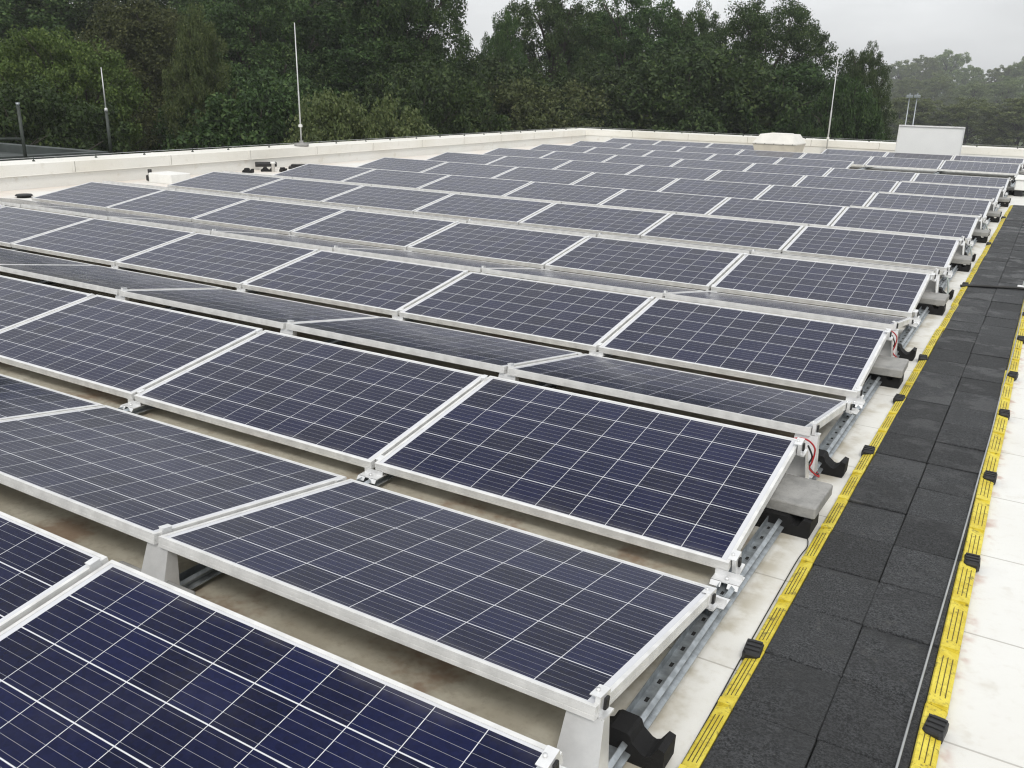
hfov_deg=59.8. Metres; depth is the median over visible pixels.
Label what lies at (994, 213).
concrete block
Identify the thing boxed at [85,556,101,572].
ridge post
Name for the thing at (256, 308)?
solar panel
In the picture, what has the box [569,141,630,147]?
solar panel
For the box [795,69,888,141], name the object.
shrub
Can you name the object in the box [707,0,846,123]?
broadleaf tree
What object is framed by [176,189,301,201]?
solar panel
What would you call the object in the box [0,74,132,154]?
shrub
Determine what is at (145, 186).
solar panel
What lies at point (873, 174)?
solar panel
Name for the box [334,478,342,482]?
valley bracket
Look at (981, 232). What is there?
concrete block
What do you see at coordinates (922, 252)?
solar panel
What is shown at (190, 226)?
solar panel
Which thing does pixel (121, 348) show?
solar panel
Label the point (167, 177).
junction box
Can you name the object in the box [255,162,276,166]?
black profile
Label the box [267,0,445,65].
broadleaf tree
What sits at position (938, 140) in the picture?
equipment box
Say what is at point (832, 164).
solar panel
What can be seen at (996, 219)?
rubber foot
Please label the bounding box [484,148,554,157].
solar panel
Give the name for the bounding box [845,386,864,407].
valley bracket
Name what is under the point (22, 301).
solar panel
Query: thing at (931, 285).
ridge post
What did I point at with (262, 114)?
shrub
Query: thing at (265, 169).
rubber foot
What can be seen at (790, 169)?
solar panel
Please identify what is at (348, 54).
broadleaf tree
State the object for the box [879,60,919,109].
broadleaf tree
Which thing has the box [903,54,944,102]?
broadleaf tree
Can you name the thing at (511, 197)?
solar panel
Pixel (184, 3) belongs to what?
broadleaf tree
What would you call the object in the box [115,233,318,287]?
solar panel
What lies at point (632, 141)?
solar panel
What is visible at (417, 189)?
solar panel
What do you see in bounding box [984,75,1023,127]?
broadleaf tree
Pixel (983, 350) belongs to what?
walkway mat
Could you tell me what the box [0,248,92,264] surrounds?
solar panel
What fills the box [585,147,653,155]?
solar panel
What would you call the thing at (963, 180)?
solar panel
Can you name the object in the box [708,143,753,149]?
solar panel
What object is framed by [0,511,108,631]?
solar panel
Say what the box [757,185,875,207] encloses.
solar panel
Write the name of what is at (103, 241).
solar panel
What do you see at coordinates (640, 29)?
broadleaf tree
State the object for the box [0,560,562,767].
solar panel
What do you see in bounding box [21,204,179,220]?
solar panel
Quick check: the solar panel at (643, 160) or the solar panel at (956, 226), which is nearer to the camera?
the solar panel at (956, 226)
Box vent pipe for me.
[270,162,275,171]
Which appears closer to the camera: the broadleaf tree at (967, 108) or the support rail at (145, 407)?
the support rail at (145, 407)
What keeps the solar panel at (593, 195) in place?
on the roof deck
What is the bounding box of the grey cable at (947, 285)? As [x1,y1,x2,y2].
[946,277,948,293]
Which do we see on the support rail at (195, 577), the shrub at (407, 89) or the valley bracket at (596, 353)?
the valley bracket at (596, 353)
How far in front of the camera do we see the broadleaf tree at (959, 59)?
322.74 m
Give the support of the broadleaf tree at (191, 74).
on the ground
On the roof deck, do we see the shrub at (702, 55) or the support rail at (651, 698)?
the support rail at (651, 698)
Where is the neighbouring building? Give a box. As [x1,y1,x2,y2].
[0,142,108,160]
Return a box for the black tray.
[288,164,304,168]
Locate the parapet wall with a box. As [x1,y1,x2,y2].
[0,128,1023,190]
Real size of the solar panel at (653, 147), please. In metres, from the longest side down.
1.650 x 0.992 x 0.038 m
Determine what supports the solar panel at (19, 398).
attached to the ridge post
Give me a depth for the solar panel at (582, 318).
6.65 m
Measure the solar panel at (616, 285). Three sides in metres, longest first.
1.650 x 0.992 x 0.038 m
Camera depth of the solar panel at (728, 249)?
9.23 m
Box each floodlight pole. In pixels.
[905,93,912,124]
[912,93,920,124]
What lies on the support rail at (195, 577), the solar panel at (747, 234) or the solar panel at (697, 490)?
the solar panel at (747, 234)
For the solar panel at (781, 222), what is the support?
on the support rail at (145, 407)
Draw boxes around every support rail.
[10,223,211,251]
[35,236,308,284]
[117,167,869,413]
[165,251,421,311]
[179,171,942,589]
[608,176,1016,767]
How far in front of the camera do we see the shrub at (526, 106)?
42.43 m
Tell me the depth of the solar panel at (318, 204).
11.68 m
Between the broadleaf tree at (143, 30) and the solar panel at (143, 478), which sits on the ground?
the broadleaf tree at (143, 30)
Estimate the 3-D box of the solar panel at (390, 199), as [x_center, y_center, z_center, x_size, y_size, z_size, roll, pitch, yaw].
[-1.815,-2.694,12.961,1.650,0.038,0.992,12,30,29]
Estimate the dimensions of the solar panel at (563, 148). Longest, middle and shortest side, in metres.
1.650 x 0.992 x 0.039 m
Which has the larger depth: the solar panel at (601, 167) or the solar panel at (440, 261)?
the solar panel at (601, 167)
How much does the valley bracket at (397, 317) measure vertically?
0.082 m
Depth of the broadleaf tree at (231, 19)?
39.69 m
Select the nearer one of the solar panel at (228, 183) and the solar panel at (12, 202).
the solar panel at (12, 202)
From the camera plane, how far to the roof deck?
3.39 m
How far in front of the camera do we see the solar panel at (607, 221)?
11.28 m
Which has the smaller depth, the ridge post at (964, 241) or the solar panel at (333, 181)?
the ridge post at (964, 241)
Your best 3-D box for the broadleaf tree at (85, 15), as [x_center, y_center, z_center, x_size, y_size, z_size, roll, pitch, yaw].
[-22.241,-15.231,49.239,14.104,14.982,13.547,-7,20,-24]
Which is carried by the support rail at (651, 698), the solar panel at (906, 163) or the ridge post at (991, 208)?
the ridge post at (991, 208)
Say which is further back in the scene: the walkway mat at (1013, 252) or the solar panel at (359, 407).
the walkway mat at (1013, 252)
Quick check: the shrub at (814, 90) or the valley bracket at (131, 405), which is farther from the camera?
the shrub at (814, 90)
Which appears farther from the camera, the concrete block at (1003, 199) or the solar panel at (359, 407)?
the concrete block at (1003, 199)
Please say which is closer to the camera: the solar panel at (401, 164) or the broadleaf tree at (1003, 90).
the solar panel at (401, 164)
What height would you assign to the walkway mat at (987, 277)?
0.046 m
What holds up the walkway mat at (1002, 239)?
on the roof deck
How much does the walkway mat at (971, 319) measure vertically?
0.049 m
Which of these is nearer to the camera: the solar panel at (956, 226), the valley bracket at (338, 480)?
the valley bracket at (338, 480)
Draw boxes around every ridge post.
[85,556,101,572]
[115,288,129,300]
[141,524,179,584]
[254,328,261,333]
[280,320,296,335]
[480,375,487,381]
[498,363,518,380]
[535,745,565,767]
[557,684,613,767]
[785,437,808,478]
[794,421,820,477]
[879,328,892,356]
[884,321,898,356]
[925,273,936,292]
[930,268,939,292]
[955,239,962,254]
[959,236,965,254]
[975,216,980,228]
[989,199,993,210]
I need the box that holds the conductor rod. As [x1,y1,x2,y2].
[895,304,1023,767]
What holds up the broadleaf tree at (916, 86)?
on the ground
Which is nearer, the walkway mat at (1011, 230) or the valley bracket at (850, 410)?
the valley bracket at (850, 410)
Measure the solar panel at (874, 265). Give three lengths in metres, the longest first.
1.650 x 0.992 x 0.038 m
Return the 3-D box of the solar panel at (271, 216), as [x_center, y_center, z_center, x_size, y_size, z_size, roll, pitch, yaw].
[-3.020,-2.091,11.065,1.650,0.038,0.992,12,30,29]
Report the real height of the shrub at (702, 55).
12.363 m
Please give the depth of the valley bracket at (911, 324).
6.85 m
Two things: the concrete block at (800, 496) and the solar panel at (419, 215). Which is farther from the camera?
the solar panel at (419, 215)
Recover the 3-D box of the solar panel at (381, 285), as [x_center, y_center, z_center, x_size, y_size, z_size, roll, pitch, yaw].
[-1.329,-0.883,7.541,1.650,0.039,0.992,12,30,29]
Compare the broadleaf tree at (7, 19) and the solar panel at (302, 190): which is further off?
the broadleaf tree at (7, 19)
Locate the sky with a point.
(992, 31)
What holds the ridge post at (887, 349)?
on the support rail at (651, 698)
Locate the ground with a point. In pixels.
(1021, 143)
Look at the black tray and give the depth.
19.09 m
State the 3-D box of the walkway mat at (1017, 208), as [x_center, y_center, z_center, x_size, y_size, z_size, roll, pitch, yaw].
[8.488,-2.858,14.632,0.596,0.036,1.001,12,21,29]
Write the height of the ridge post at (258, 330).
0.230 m
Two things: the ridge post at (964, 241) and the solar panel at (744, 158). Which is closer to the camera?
the ridge post at (964, 241)
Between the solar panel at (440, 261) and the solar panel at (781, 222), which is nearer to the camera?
the solar panel at (440, 261)
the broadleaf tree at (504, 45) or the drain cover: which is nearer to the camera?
the drain cover
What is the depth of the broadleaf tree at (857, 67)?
47.16 m
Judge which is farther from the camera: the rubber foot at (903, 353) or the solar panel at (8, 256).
the solar panel at (8, 256)
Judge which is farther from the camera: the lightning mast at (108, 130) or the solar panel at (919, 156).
the solar panel at (919, 156)
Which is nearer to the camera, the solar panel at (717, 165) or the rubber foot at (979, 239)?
the rubber foot at (979, 239)
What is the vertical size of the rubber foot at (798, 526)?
0.078 m
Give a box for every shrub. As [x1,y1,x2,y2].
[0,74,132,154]
[151,62,341,151]
[280,88,438,144]
[347,55,514,137]
[451,50,581,132]
[475,75,617,132]
[545,61,695,131]
[599,37,806,134]
[653,67,815,135]
[722,58,870,136]
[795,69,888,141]
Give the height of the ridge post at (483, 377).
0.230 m
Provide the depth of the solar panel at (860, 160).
22.80 m
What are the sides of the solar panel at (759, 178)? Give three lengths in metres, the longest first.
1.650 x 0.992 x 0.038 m
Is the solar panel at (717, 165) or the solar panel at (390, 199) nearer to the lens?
the solar panel at (390, 199)
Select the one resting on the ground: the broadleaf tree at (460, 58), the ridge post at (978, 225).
the broadleaf tree at (460, 58)
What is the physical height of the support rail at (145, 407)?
0.038 m
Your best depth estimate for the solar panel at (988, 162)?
21.59 m
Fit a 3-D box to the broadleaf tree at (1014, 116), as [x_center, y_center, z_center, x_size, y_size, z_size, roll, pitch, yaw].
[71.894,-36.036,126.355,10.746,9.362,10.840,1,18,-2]
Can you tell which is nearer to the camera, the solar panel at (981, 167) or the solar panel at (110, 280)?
the solar panel at (110, 280)
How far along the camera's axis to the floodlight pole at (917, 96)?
83.10 m
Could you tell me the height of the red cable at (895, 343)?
0.224 m
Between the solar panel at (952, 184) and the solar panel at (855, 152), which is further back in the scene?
the solar panel at (855, 152)
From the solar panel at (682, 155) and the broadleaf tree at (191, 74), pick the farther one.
the broadleaf tree at (191, 74)
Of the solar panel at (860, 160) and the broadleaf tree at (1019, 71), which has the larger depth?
the broadleaf tree at (1019, 71)
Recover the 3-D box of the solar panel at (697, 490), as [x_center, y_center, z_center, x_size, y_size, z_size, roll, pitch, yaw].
[0.337,0.321,4.032,1.650,0.038,0.992,12,30,29]
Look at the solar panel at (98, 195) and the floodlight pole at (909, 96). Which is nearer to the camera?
the solar panel at (98, 195)
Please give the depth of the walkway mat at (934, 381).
5.61 m
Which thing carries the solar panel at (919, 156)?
on the support rail at (195, 577)
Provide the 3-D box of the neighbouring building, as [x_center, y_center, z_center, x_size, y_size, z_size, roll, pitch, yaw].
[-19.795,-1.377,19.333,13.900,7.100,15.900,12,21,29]
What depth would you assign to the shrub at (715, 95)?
44.53 m
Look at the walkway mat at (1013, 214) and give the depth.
13.91 m
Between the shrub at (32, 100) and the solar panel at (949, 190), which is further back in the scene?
the shrub at (32, 100)
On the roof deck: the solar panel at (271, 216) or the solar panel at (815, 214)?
the solar panel at (815, 214)
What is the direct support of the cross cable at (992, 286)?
on the walkway mat at (999, 299)
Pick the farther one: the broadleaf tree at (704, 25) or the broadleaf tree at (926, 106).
the broadleaf tree at (926, 106)
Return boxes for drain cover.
[15,193,32,197]
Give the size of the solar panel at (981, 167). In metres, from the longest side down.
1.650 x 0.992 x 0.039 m
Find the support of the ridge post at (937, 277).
on the support rail at (651, 698)
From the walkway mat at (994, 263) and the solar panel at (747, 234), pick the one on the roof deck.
the walkway mat at (994, 263)
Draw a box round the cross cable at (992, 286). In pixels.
[960,284,1023,289]
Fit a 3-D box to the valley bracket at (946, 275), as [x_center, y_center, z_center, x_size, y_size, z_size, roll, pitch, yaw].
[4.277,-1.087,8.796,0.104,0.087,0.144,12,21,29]
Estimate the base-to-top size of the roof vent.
0.700 m
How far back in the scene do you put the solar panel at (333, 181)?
14.26 m
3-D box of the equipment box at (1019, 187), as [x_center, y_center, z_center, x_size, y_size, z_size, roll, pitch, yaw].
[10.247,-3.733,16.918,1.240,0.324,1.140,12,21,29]
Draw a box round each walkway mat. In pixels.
[678,638,948,767]
[755,528,980,716]
[821,445,996,561]
[869,394,1009,474]
[899,354,1018,414]
[922,328,1023,371]
[939,304,1023,337]
[951,282,1023,314]
[966,269,1023,290]
[972,255,1023,272]
[981,242,1023,259]
[989,234,1023,246]
[994,225,1023,236]
[998,216,1023,226]
[1004,211,1023,218]
[1007,205,1023,211]
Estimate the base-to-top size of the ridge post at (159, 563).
0.230 m
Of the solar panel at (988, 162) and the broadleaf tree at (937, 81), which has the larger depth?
the broadleaf tree at (937, 81)
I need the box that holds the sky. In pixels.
[69,0,1023,97]
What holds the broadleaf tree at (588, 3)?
on the ground
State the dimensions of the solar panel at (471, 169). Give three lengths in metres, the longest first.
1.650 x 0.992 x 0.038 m
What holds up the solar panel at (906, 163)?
on the roof deck
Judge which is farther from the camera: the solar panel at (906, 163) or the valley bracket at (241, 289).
the solar panel at (906, 163)
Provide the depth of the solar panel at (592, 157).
21.42 m
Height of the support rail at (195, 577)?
0.038 m
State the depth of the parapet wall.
20.44 m
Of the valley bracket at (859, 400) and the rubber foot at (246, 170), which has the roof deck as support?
the rubber foot at (246, 170)
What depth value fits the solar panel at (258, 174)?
15.05 m
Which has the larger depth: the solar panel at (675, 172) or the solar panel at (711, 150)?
the solar panel at (711, 150)
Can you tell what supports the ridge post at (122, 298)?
on the support rail at (182, 309)
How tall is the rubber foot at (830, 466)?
0.092 m
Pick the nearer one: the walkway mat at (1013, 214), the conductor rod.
the conductor rod
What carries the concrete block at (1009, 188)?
on the rubber foot
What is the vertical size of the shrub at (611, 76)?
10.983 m
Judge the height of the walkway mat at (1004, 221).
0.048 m
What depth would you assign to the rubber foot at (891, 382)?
5.64 m
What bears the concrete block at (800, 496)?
on the rubber foot at (798, 526)
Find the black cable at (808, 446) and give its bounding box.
[807,445,818,474]
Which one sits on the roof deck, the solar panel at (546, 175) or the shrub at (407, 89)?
the solar panel at (546, 175)
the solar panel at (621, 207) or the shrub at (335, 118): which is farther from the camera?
the shrub at (335, 118)
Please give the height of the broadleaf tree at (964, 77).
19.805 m
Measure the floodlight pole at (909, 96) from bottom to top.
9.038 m
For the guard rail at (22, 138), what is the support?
on the neighbouring building
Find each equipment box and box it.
[895,125,964,157]
[1014,175,1023,196]
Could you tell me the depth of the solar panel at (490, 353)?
5.64 m
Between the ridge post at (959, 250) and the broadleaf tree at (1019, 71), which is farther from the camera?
the broadleaf tree at (1019, 71)
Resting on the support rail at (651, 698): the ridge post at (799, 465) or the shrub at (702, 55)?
the ridge post at (799, 465)
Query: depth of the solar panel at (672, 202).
13.21 m
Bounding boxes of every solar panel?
[0,198,89,208]
[0,206,92,246]
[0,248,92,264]
[0,264,220,294]
[0,275,93,330]
[0,295,262,399]
[0,374,102,419]
[0,405,346,544]
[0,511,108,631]
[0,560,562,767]
[11,218,195,265]
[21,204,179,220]
[31,182,162,209]
[102,181,218,192]
[106,190,247,221]
[109,216,276,233]
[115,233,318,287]
[119,288,378,328]
[134,330,481,468]
[158,479,716,720]
[167,171,283,194]
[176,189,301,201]
[192,199,342,234]
[211,231,391,250]
[222,171,292,178]
[240,178,363,203]
[242,250,464,315]
[260,198,393,211]
[274,163,374,181]
[286,317,579,372]
[291,210,455,249]
[293,177,372,185]
[321,185,452,213]
[334,248,530,271]
[341,169,448,188]
[356,208,505,223]
[357,157,446,171]
[372,185,460,193]
[374,376,797,570]
[399,272,649,350]
[407,222,586,267]
[414,194,554,224]
[418,175,532,195]
[421,162,516,177]
[426,152,505,163]
[461,192,561,202]
[468,220,615,236]
[482,268,700,297]
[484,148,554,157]
[486,156,571,168]
[494,167,593,184]
[505,182,624,204]
[507,354,846,435]
[519,203,669,237]
[529,144,594,152]
[541,151,615,161]
[545,236,743,289]
[555,160,642,174]
[562,202,676,214]
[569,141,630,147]
[572,172,677,191]
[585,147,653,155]
[597,234,774,253]
[599,297,886,397]
[600,189,728,214]
[604,155,682,165]
[605,138,659,144]
[622,144,684,150]
[626,165,720,179]
[641,214,803,252]
[645,150,714,159]
[654,141,711,146]
[659,178,771,198]
[665,291,909,329]
[671,159,753,170]
[677,146,742,154]
[677,212,809,226]
[707,154,781,163]
[707,170,804,185]
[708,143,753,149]
[708,197,845,225]
[711,254,930,316]
[737,150,805,157]
[745,163,831,175]
[751,251,943,274]
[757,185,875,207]
[775,157,853,168]
[782,226,959,270]
[795,175,898,194]
[801,153,871,165]
[810,224,967,243]
[821,149,887,156]
[825,168,916,183]
[831,207,978,239]
[850,205,983,221]
[865,156,943,170]
[866,192,991,218]
[879,191,992,200]
[885,152,953,163]
[893,182,1001,202]
[902,181,1000,187]
[913,173,1009,190]
[939,160,1020,174]
[951,160,1016,163]
[952,155,1023,164]
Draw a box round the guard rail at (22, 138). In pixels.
[0,103,27,159]
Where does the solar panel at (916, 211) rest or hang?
attached to the ridge post
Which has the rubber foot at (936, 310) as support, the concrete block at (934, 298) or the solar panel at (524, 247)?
the concrete block at (934, 298)
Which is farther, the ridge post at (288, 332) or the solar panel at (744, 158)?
the solar panel at (744, 158)
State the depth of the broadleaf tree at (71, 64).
29.93 m
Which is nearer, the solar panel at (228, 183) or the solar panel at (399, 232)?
the solar panel at (399, 232)
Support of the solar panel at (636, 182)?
on the roof deck
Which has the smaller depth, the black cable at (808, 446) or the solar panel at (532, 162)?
the black cable at (808, 446)
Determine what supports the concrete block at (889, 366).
on the rubber foot at (891, 382)
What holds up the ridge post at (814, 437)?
on the support rail at (651, 698)
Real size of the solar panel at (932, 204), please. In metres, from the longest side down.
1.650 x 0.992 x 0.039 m
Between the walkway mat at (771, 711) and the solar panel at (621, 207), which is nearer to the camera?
the walkway mat at (771, 711)
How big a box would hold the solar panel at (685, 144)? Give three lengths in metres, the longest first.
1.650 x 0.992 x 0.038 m
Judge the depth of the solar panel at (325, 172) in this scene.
16.44 m
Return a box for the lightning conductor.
[0,127,1023,160]
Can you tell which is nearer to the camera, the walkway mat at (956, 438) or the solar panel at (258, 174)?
the walkway mat at (956, 438)
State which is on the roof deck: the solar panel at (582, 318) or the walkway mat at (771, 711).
the walkway mat at (771, 711)
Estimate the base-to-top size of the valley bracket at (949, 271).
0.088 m
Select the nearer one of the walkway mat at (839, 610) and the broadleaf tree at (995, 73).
the walkway mat at (839, 610)
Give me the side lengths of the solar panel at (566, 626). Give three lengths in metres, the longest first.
1.650 x 0.992 x 0.039 m
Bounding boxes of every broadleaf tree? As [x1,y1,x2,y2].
[0,0,109,101]
[0,0,200,147]
[0,24,154,153]
[64,0,238,152]
[126,0,341,67]
[160,0,242,150]
[167,0,353,131]
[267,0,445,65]
[305,0,446,114]
[318,0,490,118]
[476,7,531,77]
[482,0,619,100]
[543,0,632,76]
[560,0,720,93]
[653,0,732,98]
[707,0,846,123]
[817,40,898,141]
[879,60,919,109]
[882,95,950,141]
[885,77,933,126]
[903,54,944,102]
[921,72,959,123]
[928,49,972,98]
[929,96,1011,146]
[946,81,994,130]
[949,64,986,122]
[977,64,1015,104]
[978,96,1023,147]
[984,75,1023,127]
[1005,56,1023,102]
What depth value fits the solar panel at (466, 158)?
20.30 m
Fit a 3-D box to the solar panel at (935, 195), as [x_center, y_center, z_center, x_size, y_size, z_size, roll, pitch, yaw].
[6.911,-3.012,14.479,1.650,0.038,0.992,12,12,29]
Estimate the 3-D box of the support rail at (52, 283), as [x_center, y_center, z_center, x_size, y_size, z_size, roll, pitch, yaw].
[0.906,-3.426,15.769,0.071,0.038,28.562,12,21,29]
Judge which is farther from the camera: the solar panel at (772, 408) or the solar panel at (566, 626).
the solar panel at (772, 408)
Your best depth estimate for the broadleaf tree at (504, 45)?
46.29 m
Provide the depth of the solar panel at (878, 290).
7.76 m
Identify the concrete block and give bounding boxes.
[119,561,195,594]
[765,473,832,518]
[870,355,908,377]
[919,291,948,305]
[951,254,971,264]
[972,229,989,236]
[987,211,1000,216]
[998,197,1009,201]
[1006,186,1013,190]
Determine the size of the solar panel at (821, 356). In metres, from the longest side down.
1.650 x 0.992 x 0.039 m
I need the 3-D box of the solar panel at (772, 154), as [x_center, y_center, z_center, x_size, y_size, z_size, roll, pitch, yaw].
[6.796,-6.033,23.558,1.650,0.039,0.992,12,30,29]
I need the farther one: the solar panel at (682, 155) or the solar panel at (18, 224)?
the solar panel at (682, 155)
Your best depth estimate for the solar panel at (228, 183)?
14.51 m
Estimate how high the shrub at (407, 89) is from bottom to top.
10.732 m
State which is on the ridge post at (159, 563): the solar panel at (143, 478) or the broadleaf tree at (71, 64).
the solar panel at (143, 478)
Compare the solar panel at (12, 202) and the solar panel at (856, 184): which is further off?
the solar panel at (856, 184)
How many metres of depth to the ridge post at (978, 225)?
11.63 m
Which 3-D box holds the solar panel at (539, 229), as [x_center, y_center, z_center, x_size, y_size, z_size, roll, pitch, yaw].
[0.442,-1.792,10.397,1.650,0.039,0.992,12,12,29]
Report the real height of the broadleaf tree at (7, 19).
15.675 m
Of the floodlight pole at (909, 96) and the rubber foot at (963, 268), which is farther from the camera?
the floodlight pole at (909, 96)
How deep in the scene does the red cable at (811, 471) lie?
4.08 m
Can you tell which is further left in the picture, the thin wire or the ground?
the thin wire
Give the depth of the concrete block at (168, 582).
3.04 m
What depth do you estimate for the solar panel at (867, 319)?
6.66 m
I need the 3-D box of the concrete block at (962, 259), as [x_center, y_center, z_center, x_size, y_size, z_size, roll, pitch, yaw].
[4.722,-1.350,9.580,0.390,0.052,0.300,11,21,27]
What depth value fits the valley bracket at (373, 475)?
4.05 m
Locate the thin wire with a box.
[682,538,808,761]
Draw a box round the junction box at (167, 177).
[146,169,190,183]
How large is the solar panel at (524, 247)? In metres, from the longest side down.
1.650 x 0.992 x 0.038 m
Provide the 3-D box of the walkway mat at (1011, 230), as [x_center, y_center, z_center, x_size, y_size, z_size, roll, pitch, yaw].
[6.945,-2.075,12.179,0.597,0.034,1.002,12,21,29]
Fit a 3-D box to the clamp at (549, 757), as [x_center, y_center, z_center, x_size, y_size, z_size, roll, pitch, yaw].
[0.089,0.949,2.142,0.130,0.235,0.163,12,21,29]
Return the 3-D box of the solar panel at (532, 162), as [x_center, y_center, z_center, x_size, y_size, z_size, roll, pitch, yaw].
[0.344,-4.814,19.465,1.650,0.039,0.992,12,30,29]
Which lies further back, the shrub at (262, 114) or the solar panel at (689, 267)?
the shrub at (262, 114)
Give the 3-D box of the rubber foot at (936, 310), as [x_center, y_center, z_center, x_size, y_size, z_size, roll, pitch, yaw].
[3.570,-0.652,7.614,0.236,0.078,0.150,12,21,29]
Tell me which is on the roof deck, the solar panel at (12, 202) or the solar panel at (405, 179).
the solar panel at (405, 179)
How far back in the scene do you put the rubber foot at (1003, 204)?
15.13 m
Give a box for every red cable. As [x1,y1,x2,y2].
[795,437,819,477]
[891,331,897,357]
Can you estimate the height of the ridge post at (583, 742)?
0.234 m
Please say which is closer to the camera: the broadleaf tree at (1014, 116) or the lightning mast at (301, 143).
the lightning mast at (301, 143)
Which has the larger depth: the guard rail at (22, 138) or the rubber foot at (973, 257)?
the guard rail at (22, 138)
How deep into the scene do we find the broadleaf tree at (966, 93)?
229.14 m
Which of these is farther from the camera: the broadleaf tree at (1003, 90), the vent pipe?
the broadleaf tree at (1003, 90)
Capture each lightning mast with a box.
[101,67,112,154]
[294,23,308,146]
[821,55,838,152]
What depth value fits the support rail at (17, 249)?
9.27 m
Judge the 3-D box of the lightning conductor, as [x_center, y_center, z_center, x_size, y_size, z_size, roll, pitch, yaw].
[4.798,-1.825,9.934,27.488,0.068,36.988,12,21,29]
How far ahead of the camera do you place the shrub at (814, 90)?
44.87 m
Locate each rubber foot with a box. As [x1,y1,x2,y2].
[242,168,253,172]
[261,167,271,171]
[279,167,286,171]
[609,709,675,767]
[755,508,818,538]
[818,449,848,477]
[864,373,903,388]
[897,343,916,360]
[916,303,945,315]
[938,287,953,299]
[950,263,970,271]
[964,252,975,261]
[972,236,987,242]
[987,216,999,222]
[998,202,1008,206]
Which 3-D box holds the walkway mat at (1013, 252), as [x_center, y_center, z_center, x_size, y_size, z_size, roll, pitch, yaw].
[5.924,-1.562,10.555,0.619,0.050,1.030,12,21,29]
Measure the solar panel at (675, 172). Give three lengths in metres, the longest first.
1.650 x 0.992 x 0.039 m
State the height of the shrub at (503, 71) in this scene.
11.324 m
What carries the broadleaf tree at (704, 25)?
on the ground
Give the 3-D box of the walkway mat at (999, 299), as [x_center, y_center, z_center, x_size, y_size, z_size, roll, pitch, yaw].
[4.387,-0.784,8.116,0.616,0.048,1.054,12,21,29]
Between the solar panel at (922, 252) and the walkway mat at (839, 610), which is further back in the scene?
the solar panel at (922, 252)
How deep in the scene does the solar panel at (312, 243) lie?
9.10 m
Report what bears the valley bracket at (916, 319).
on the support rail at (651, 698)
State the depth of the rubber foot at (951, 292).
8.13 m
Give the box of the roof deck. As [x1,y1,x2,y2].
[0,142,1023,767]
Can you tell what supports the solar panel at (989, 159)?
attached to the ridge post
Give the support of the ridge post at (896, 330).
on the support rail at (651, 698)
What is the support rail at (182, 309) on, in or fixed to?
on the roof deck
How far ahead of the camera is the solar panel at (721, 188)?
15.13 m
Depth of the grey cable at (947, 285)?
8.33 m
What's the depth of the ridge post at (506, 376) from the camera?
4.97 m
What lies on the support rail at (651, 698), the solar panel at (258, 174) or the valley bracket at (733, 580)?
the valley bracket at (733, 580)
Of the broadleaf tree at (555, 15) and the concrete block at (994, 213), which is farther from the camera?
the broadleaf tree at (555, 15)
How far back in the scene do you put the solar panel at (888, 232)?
10.24 m
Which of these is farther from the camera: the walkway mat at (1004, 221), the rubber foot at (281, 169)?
the rubber foot at (281, 169)
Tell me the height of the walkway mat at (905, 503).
0.050 m
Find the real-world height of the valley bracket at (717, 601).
0.087 m
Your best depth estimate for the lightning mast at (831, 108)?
26.85 m
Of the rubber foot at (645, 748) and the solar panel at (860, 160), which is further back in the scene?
the solar panel at (860, 160)
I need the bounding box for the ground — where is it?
[882,119,1022,147]
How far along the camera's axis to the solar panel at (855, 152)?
24.77 m
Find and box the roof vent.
[752,133,805,152]
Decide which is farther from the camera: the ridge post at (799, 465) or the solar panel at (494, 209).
the solar panel at (494, 209)
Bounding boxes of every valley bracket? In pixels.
[120,389,144,411]
[236,281,246,291]
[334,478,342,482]
[357,455,386,483]
[392,308,404,319]
[589,342,604,356]
[702,586,730,610]
[709,549,744,591]
[843,401,859,413]
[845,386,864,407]
[905,317,917,326]
[907,309,920,324]
[940,270,950,277]
[943,265,952,276]
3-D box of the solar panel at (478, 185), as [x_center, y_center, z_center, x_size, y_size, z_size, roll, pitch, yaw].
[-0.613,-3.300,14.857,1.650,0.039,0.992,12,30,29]

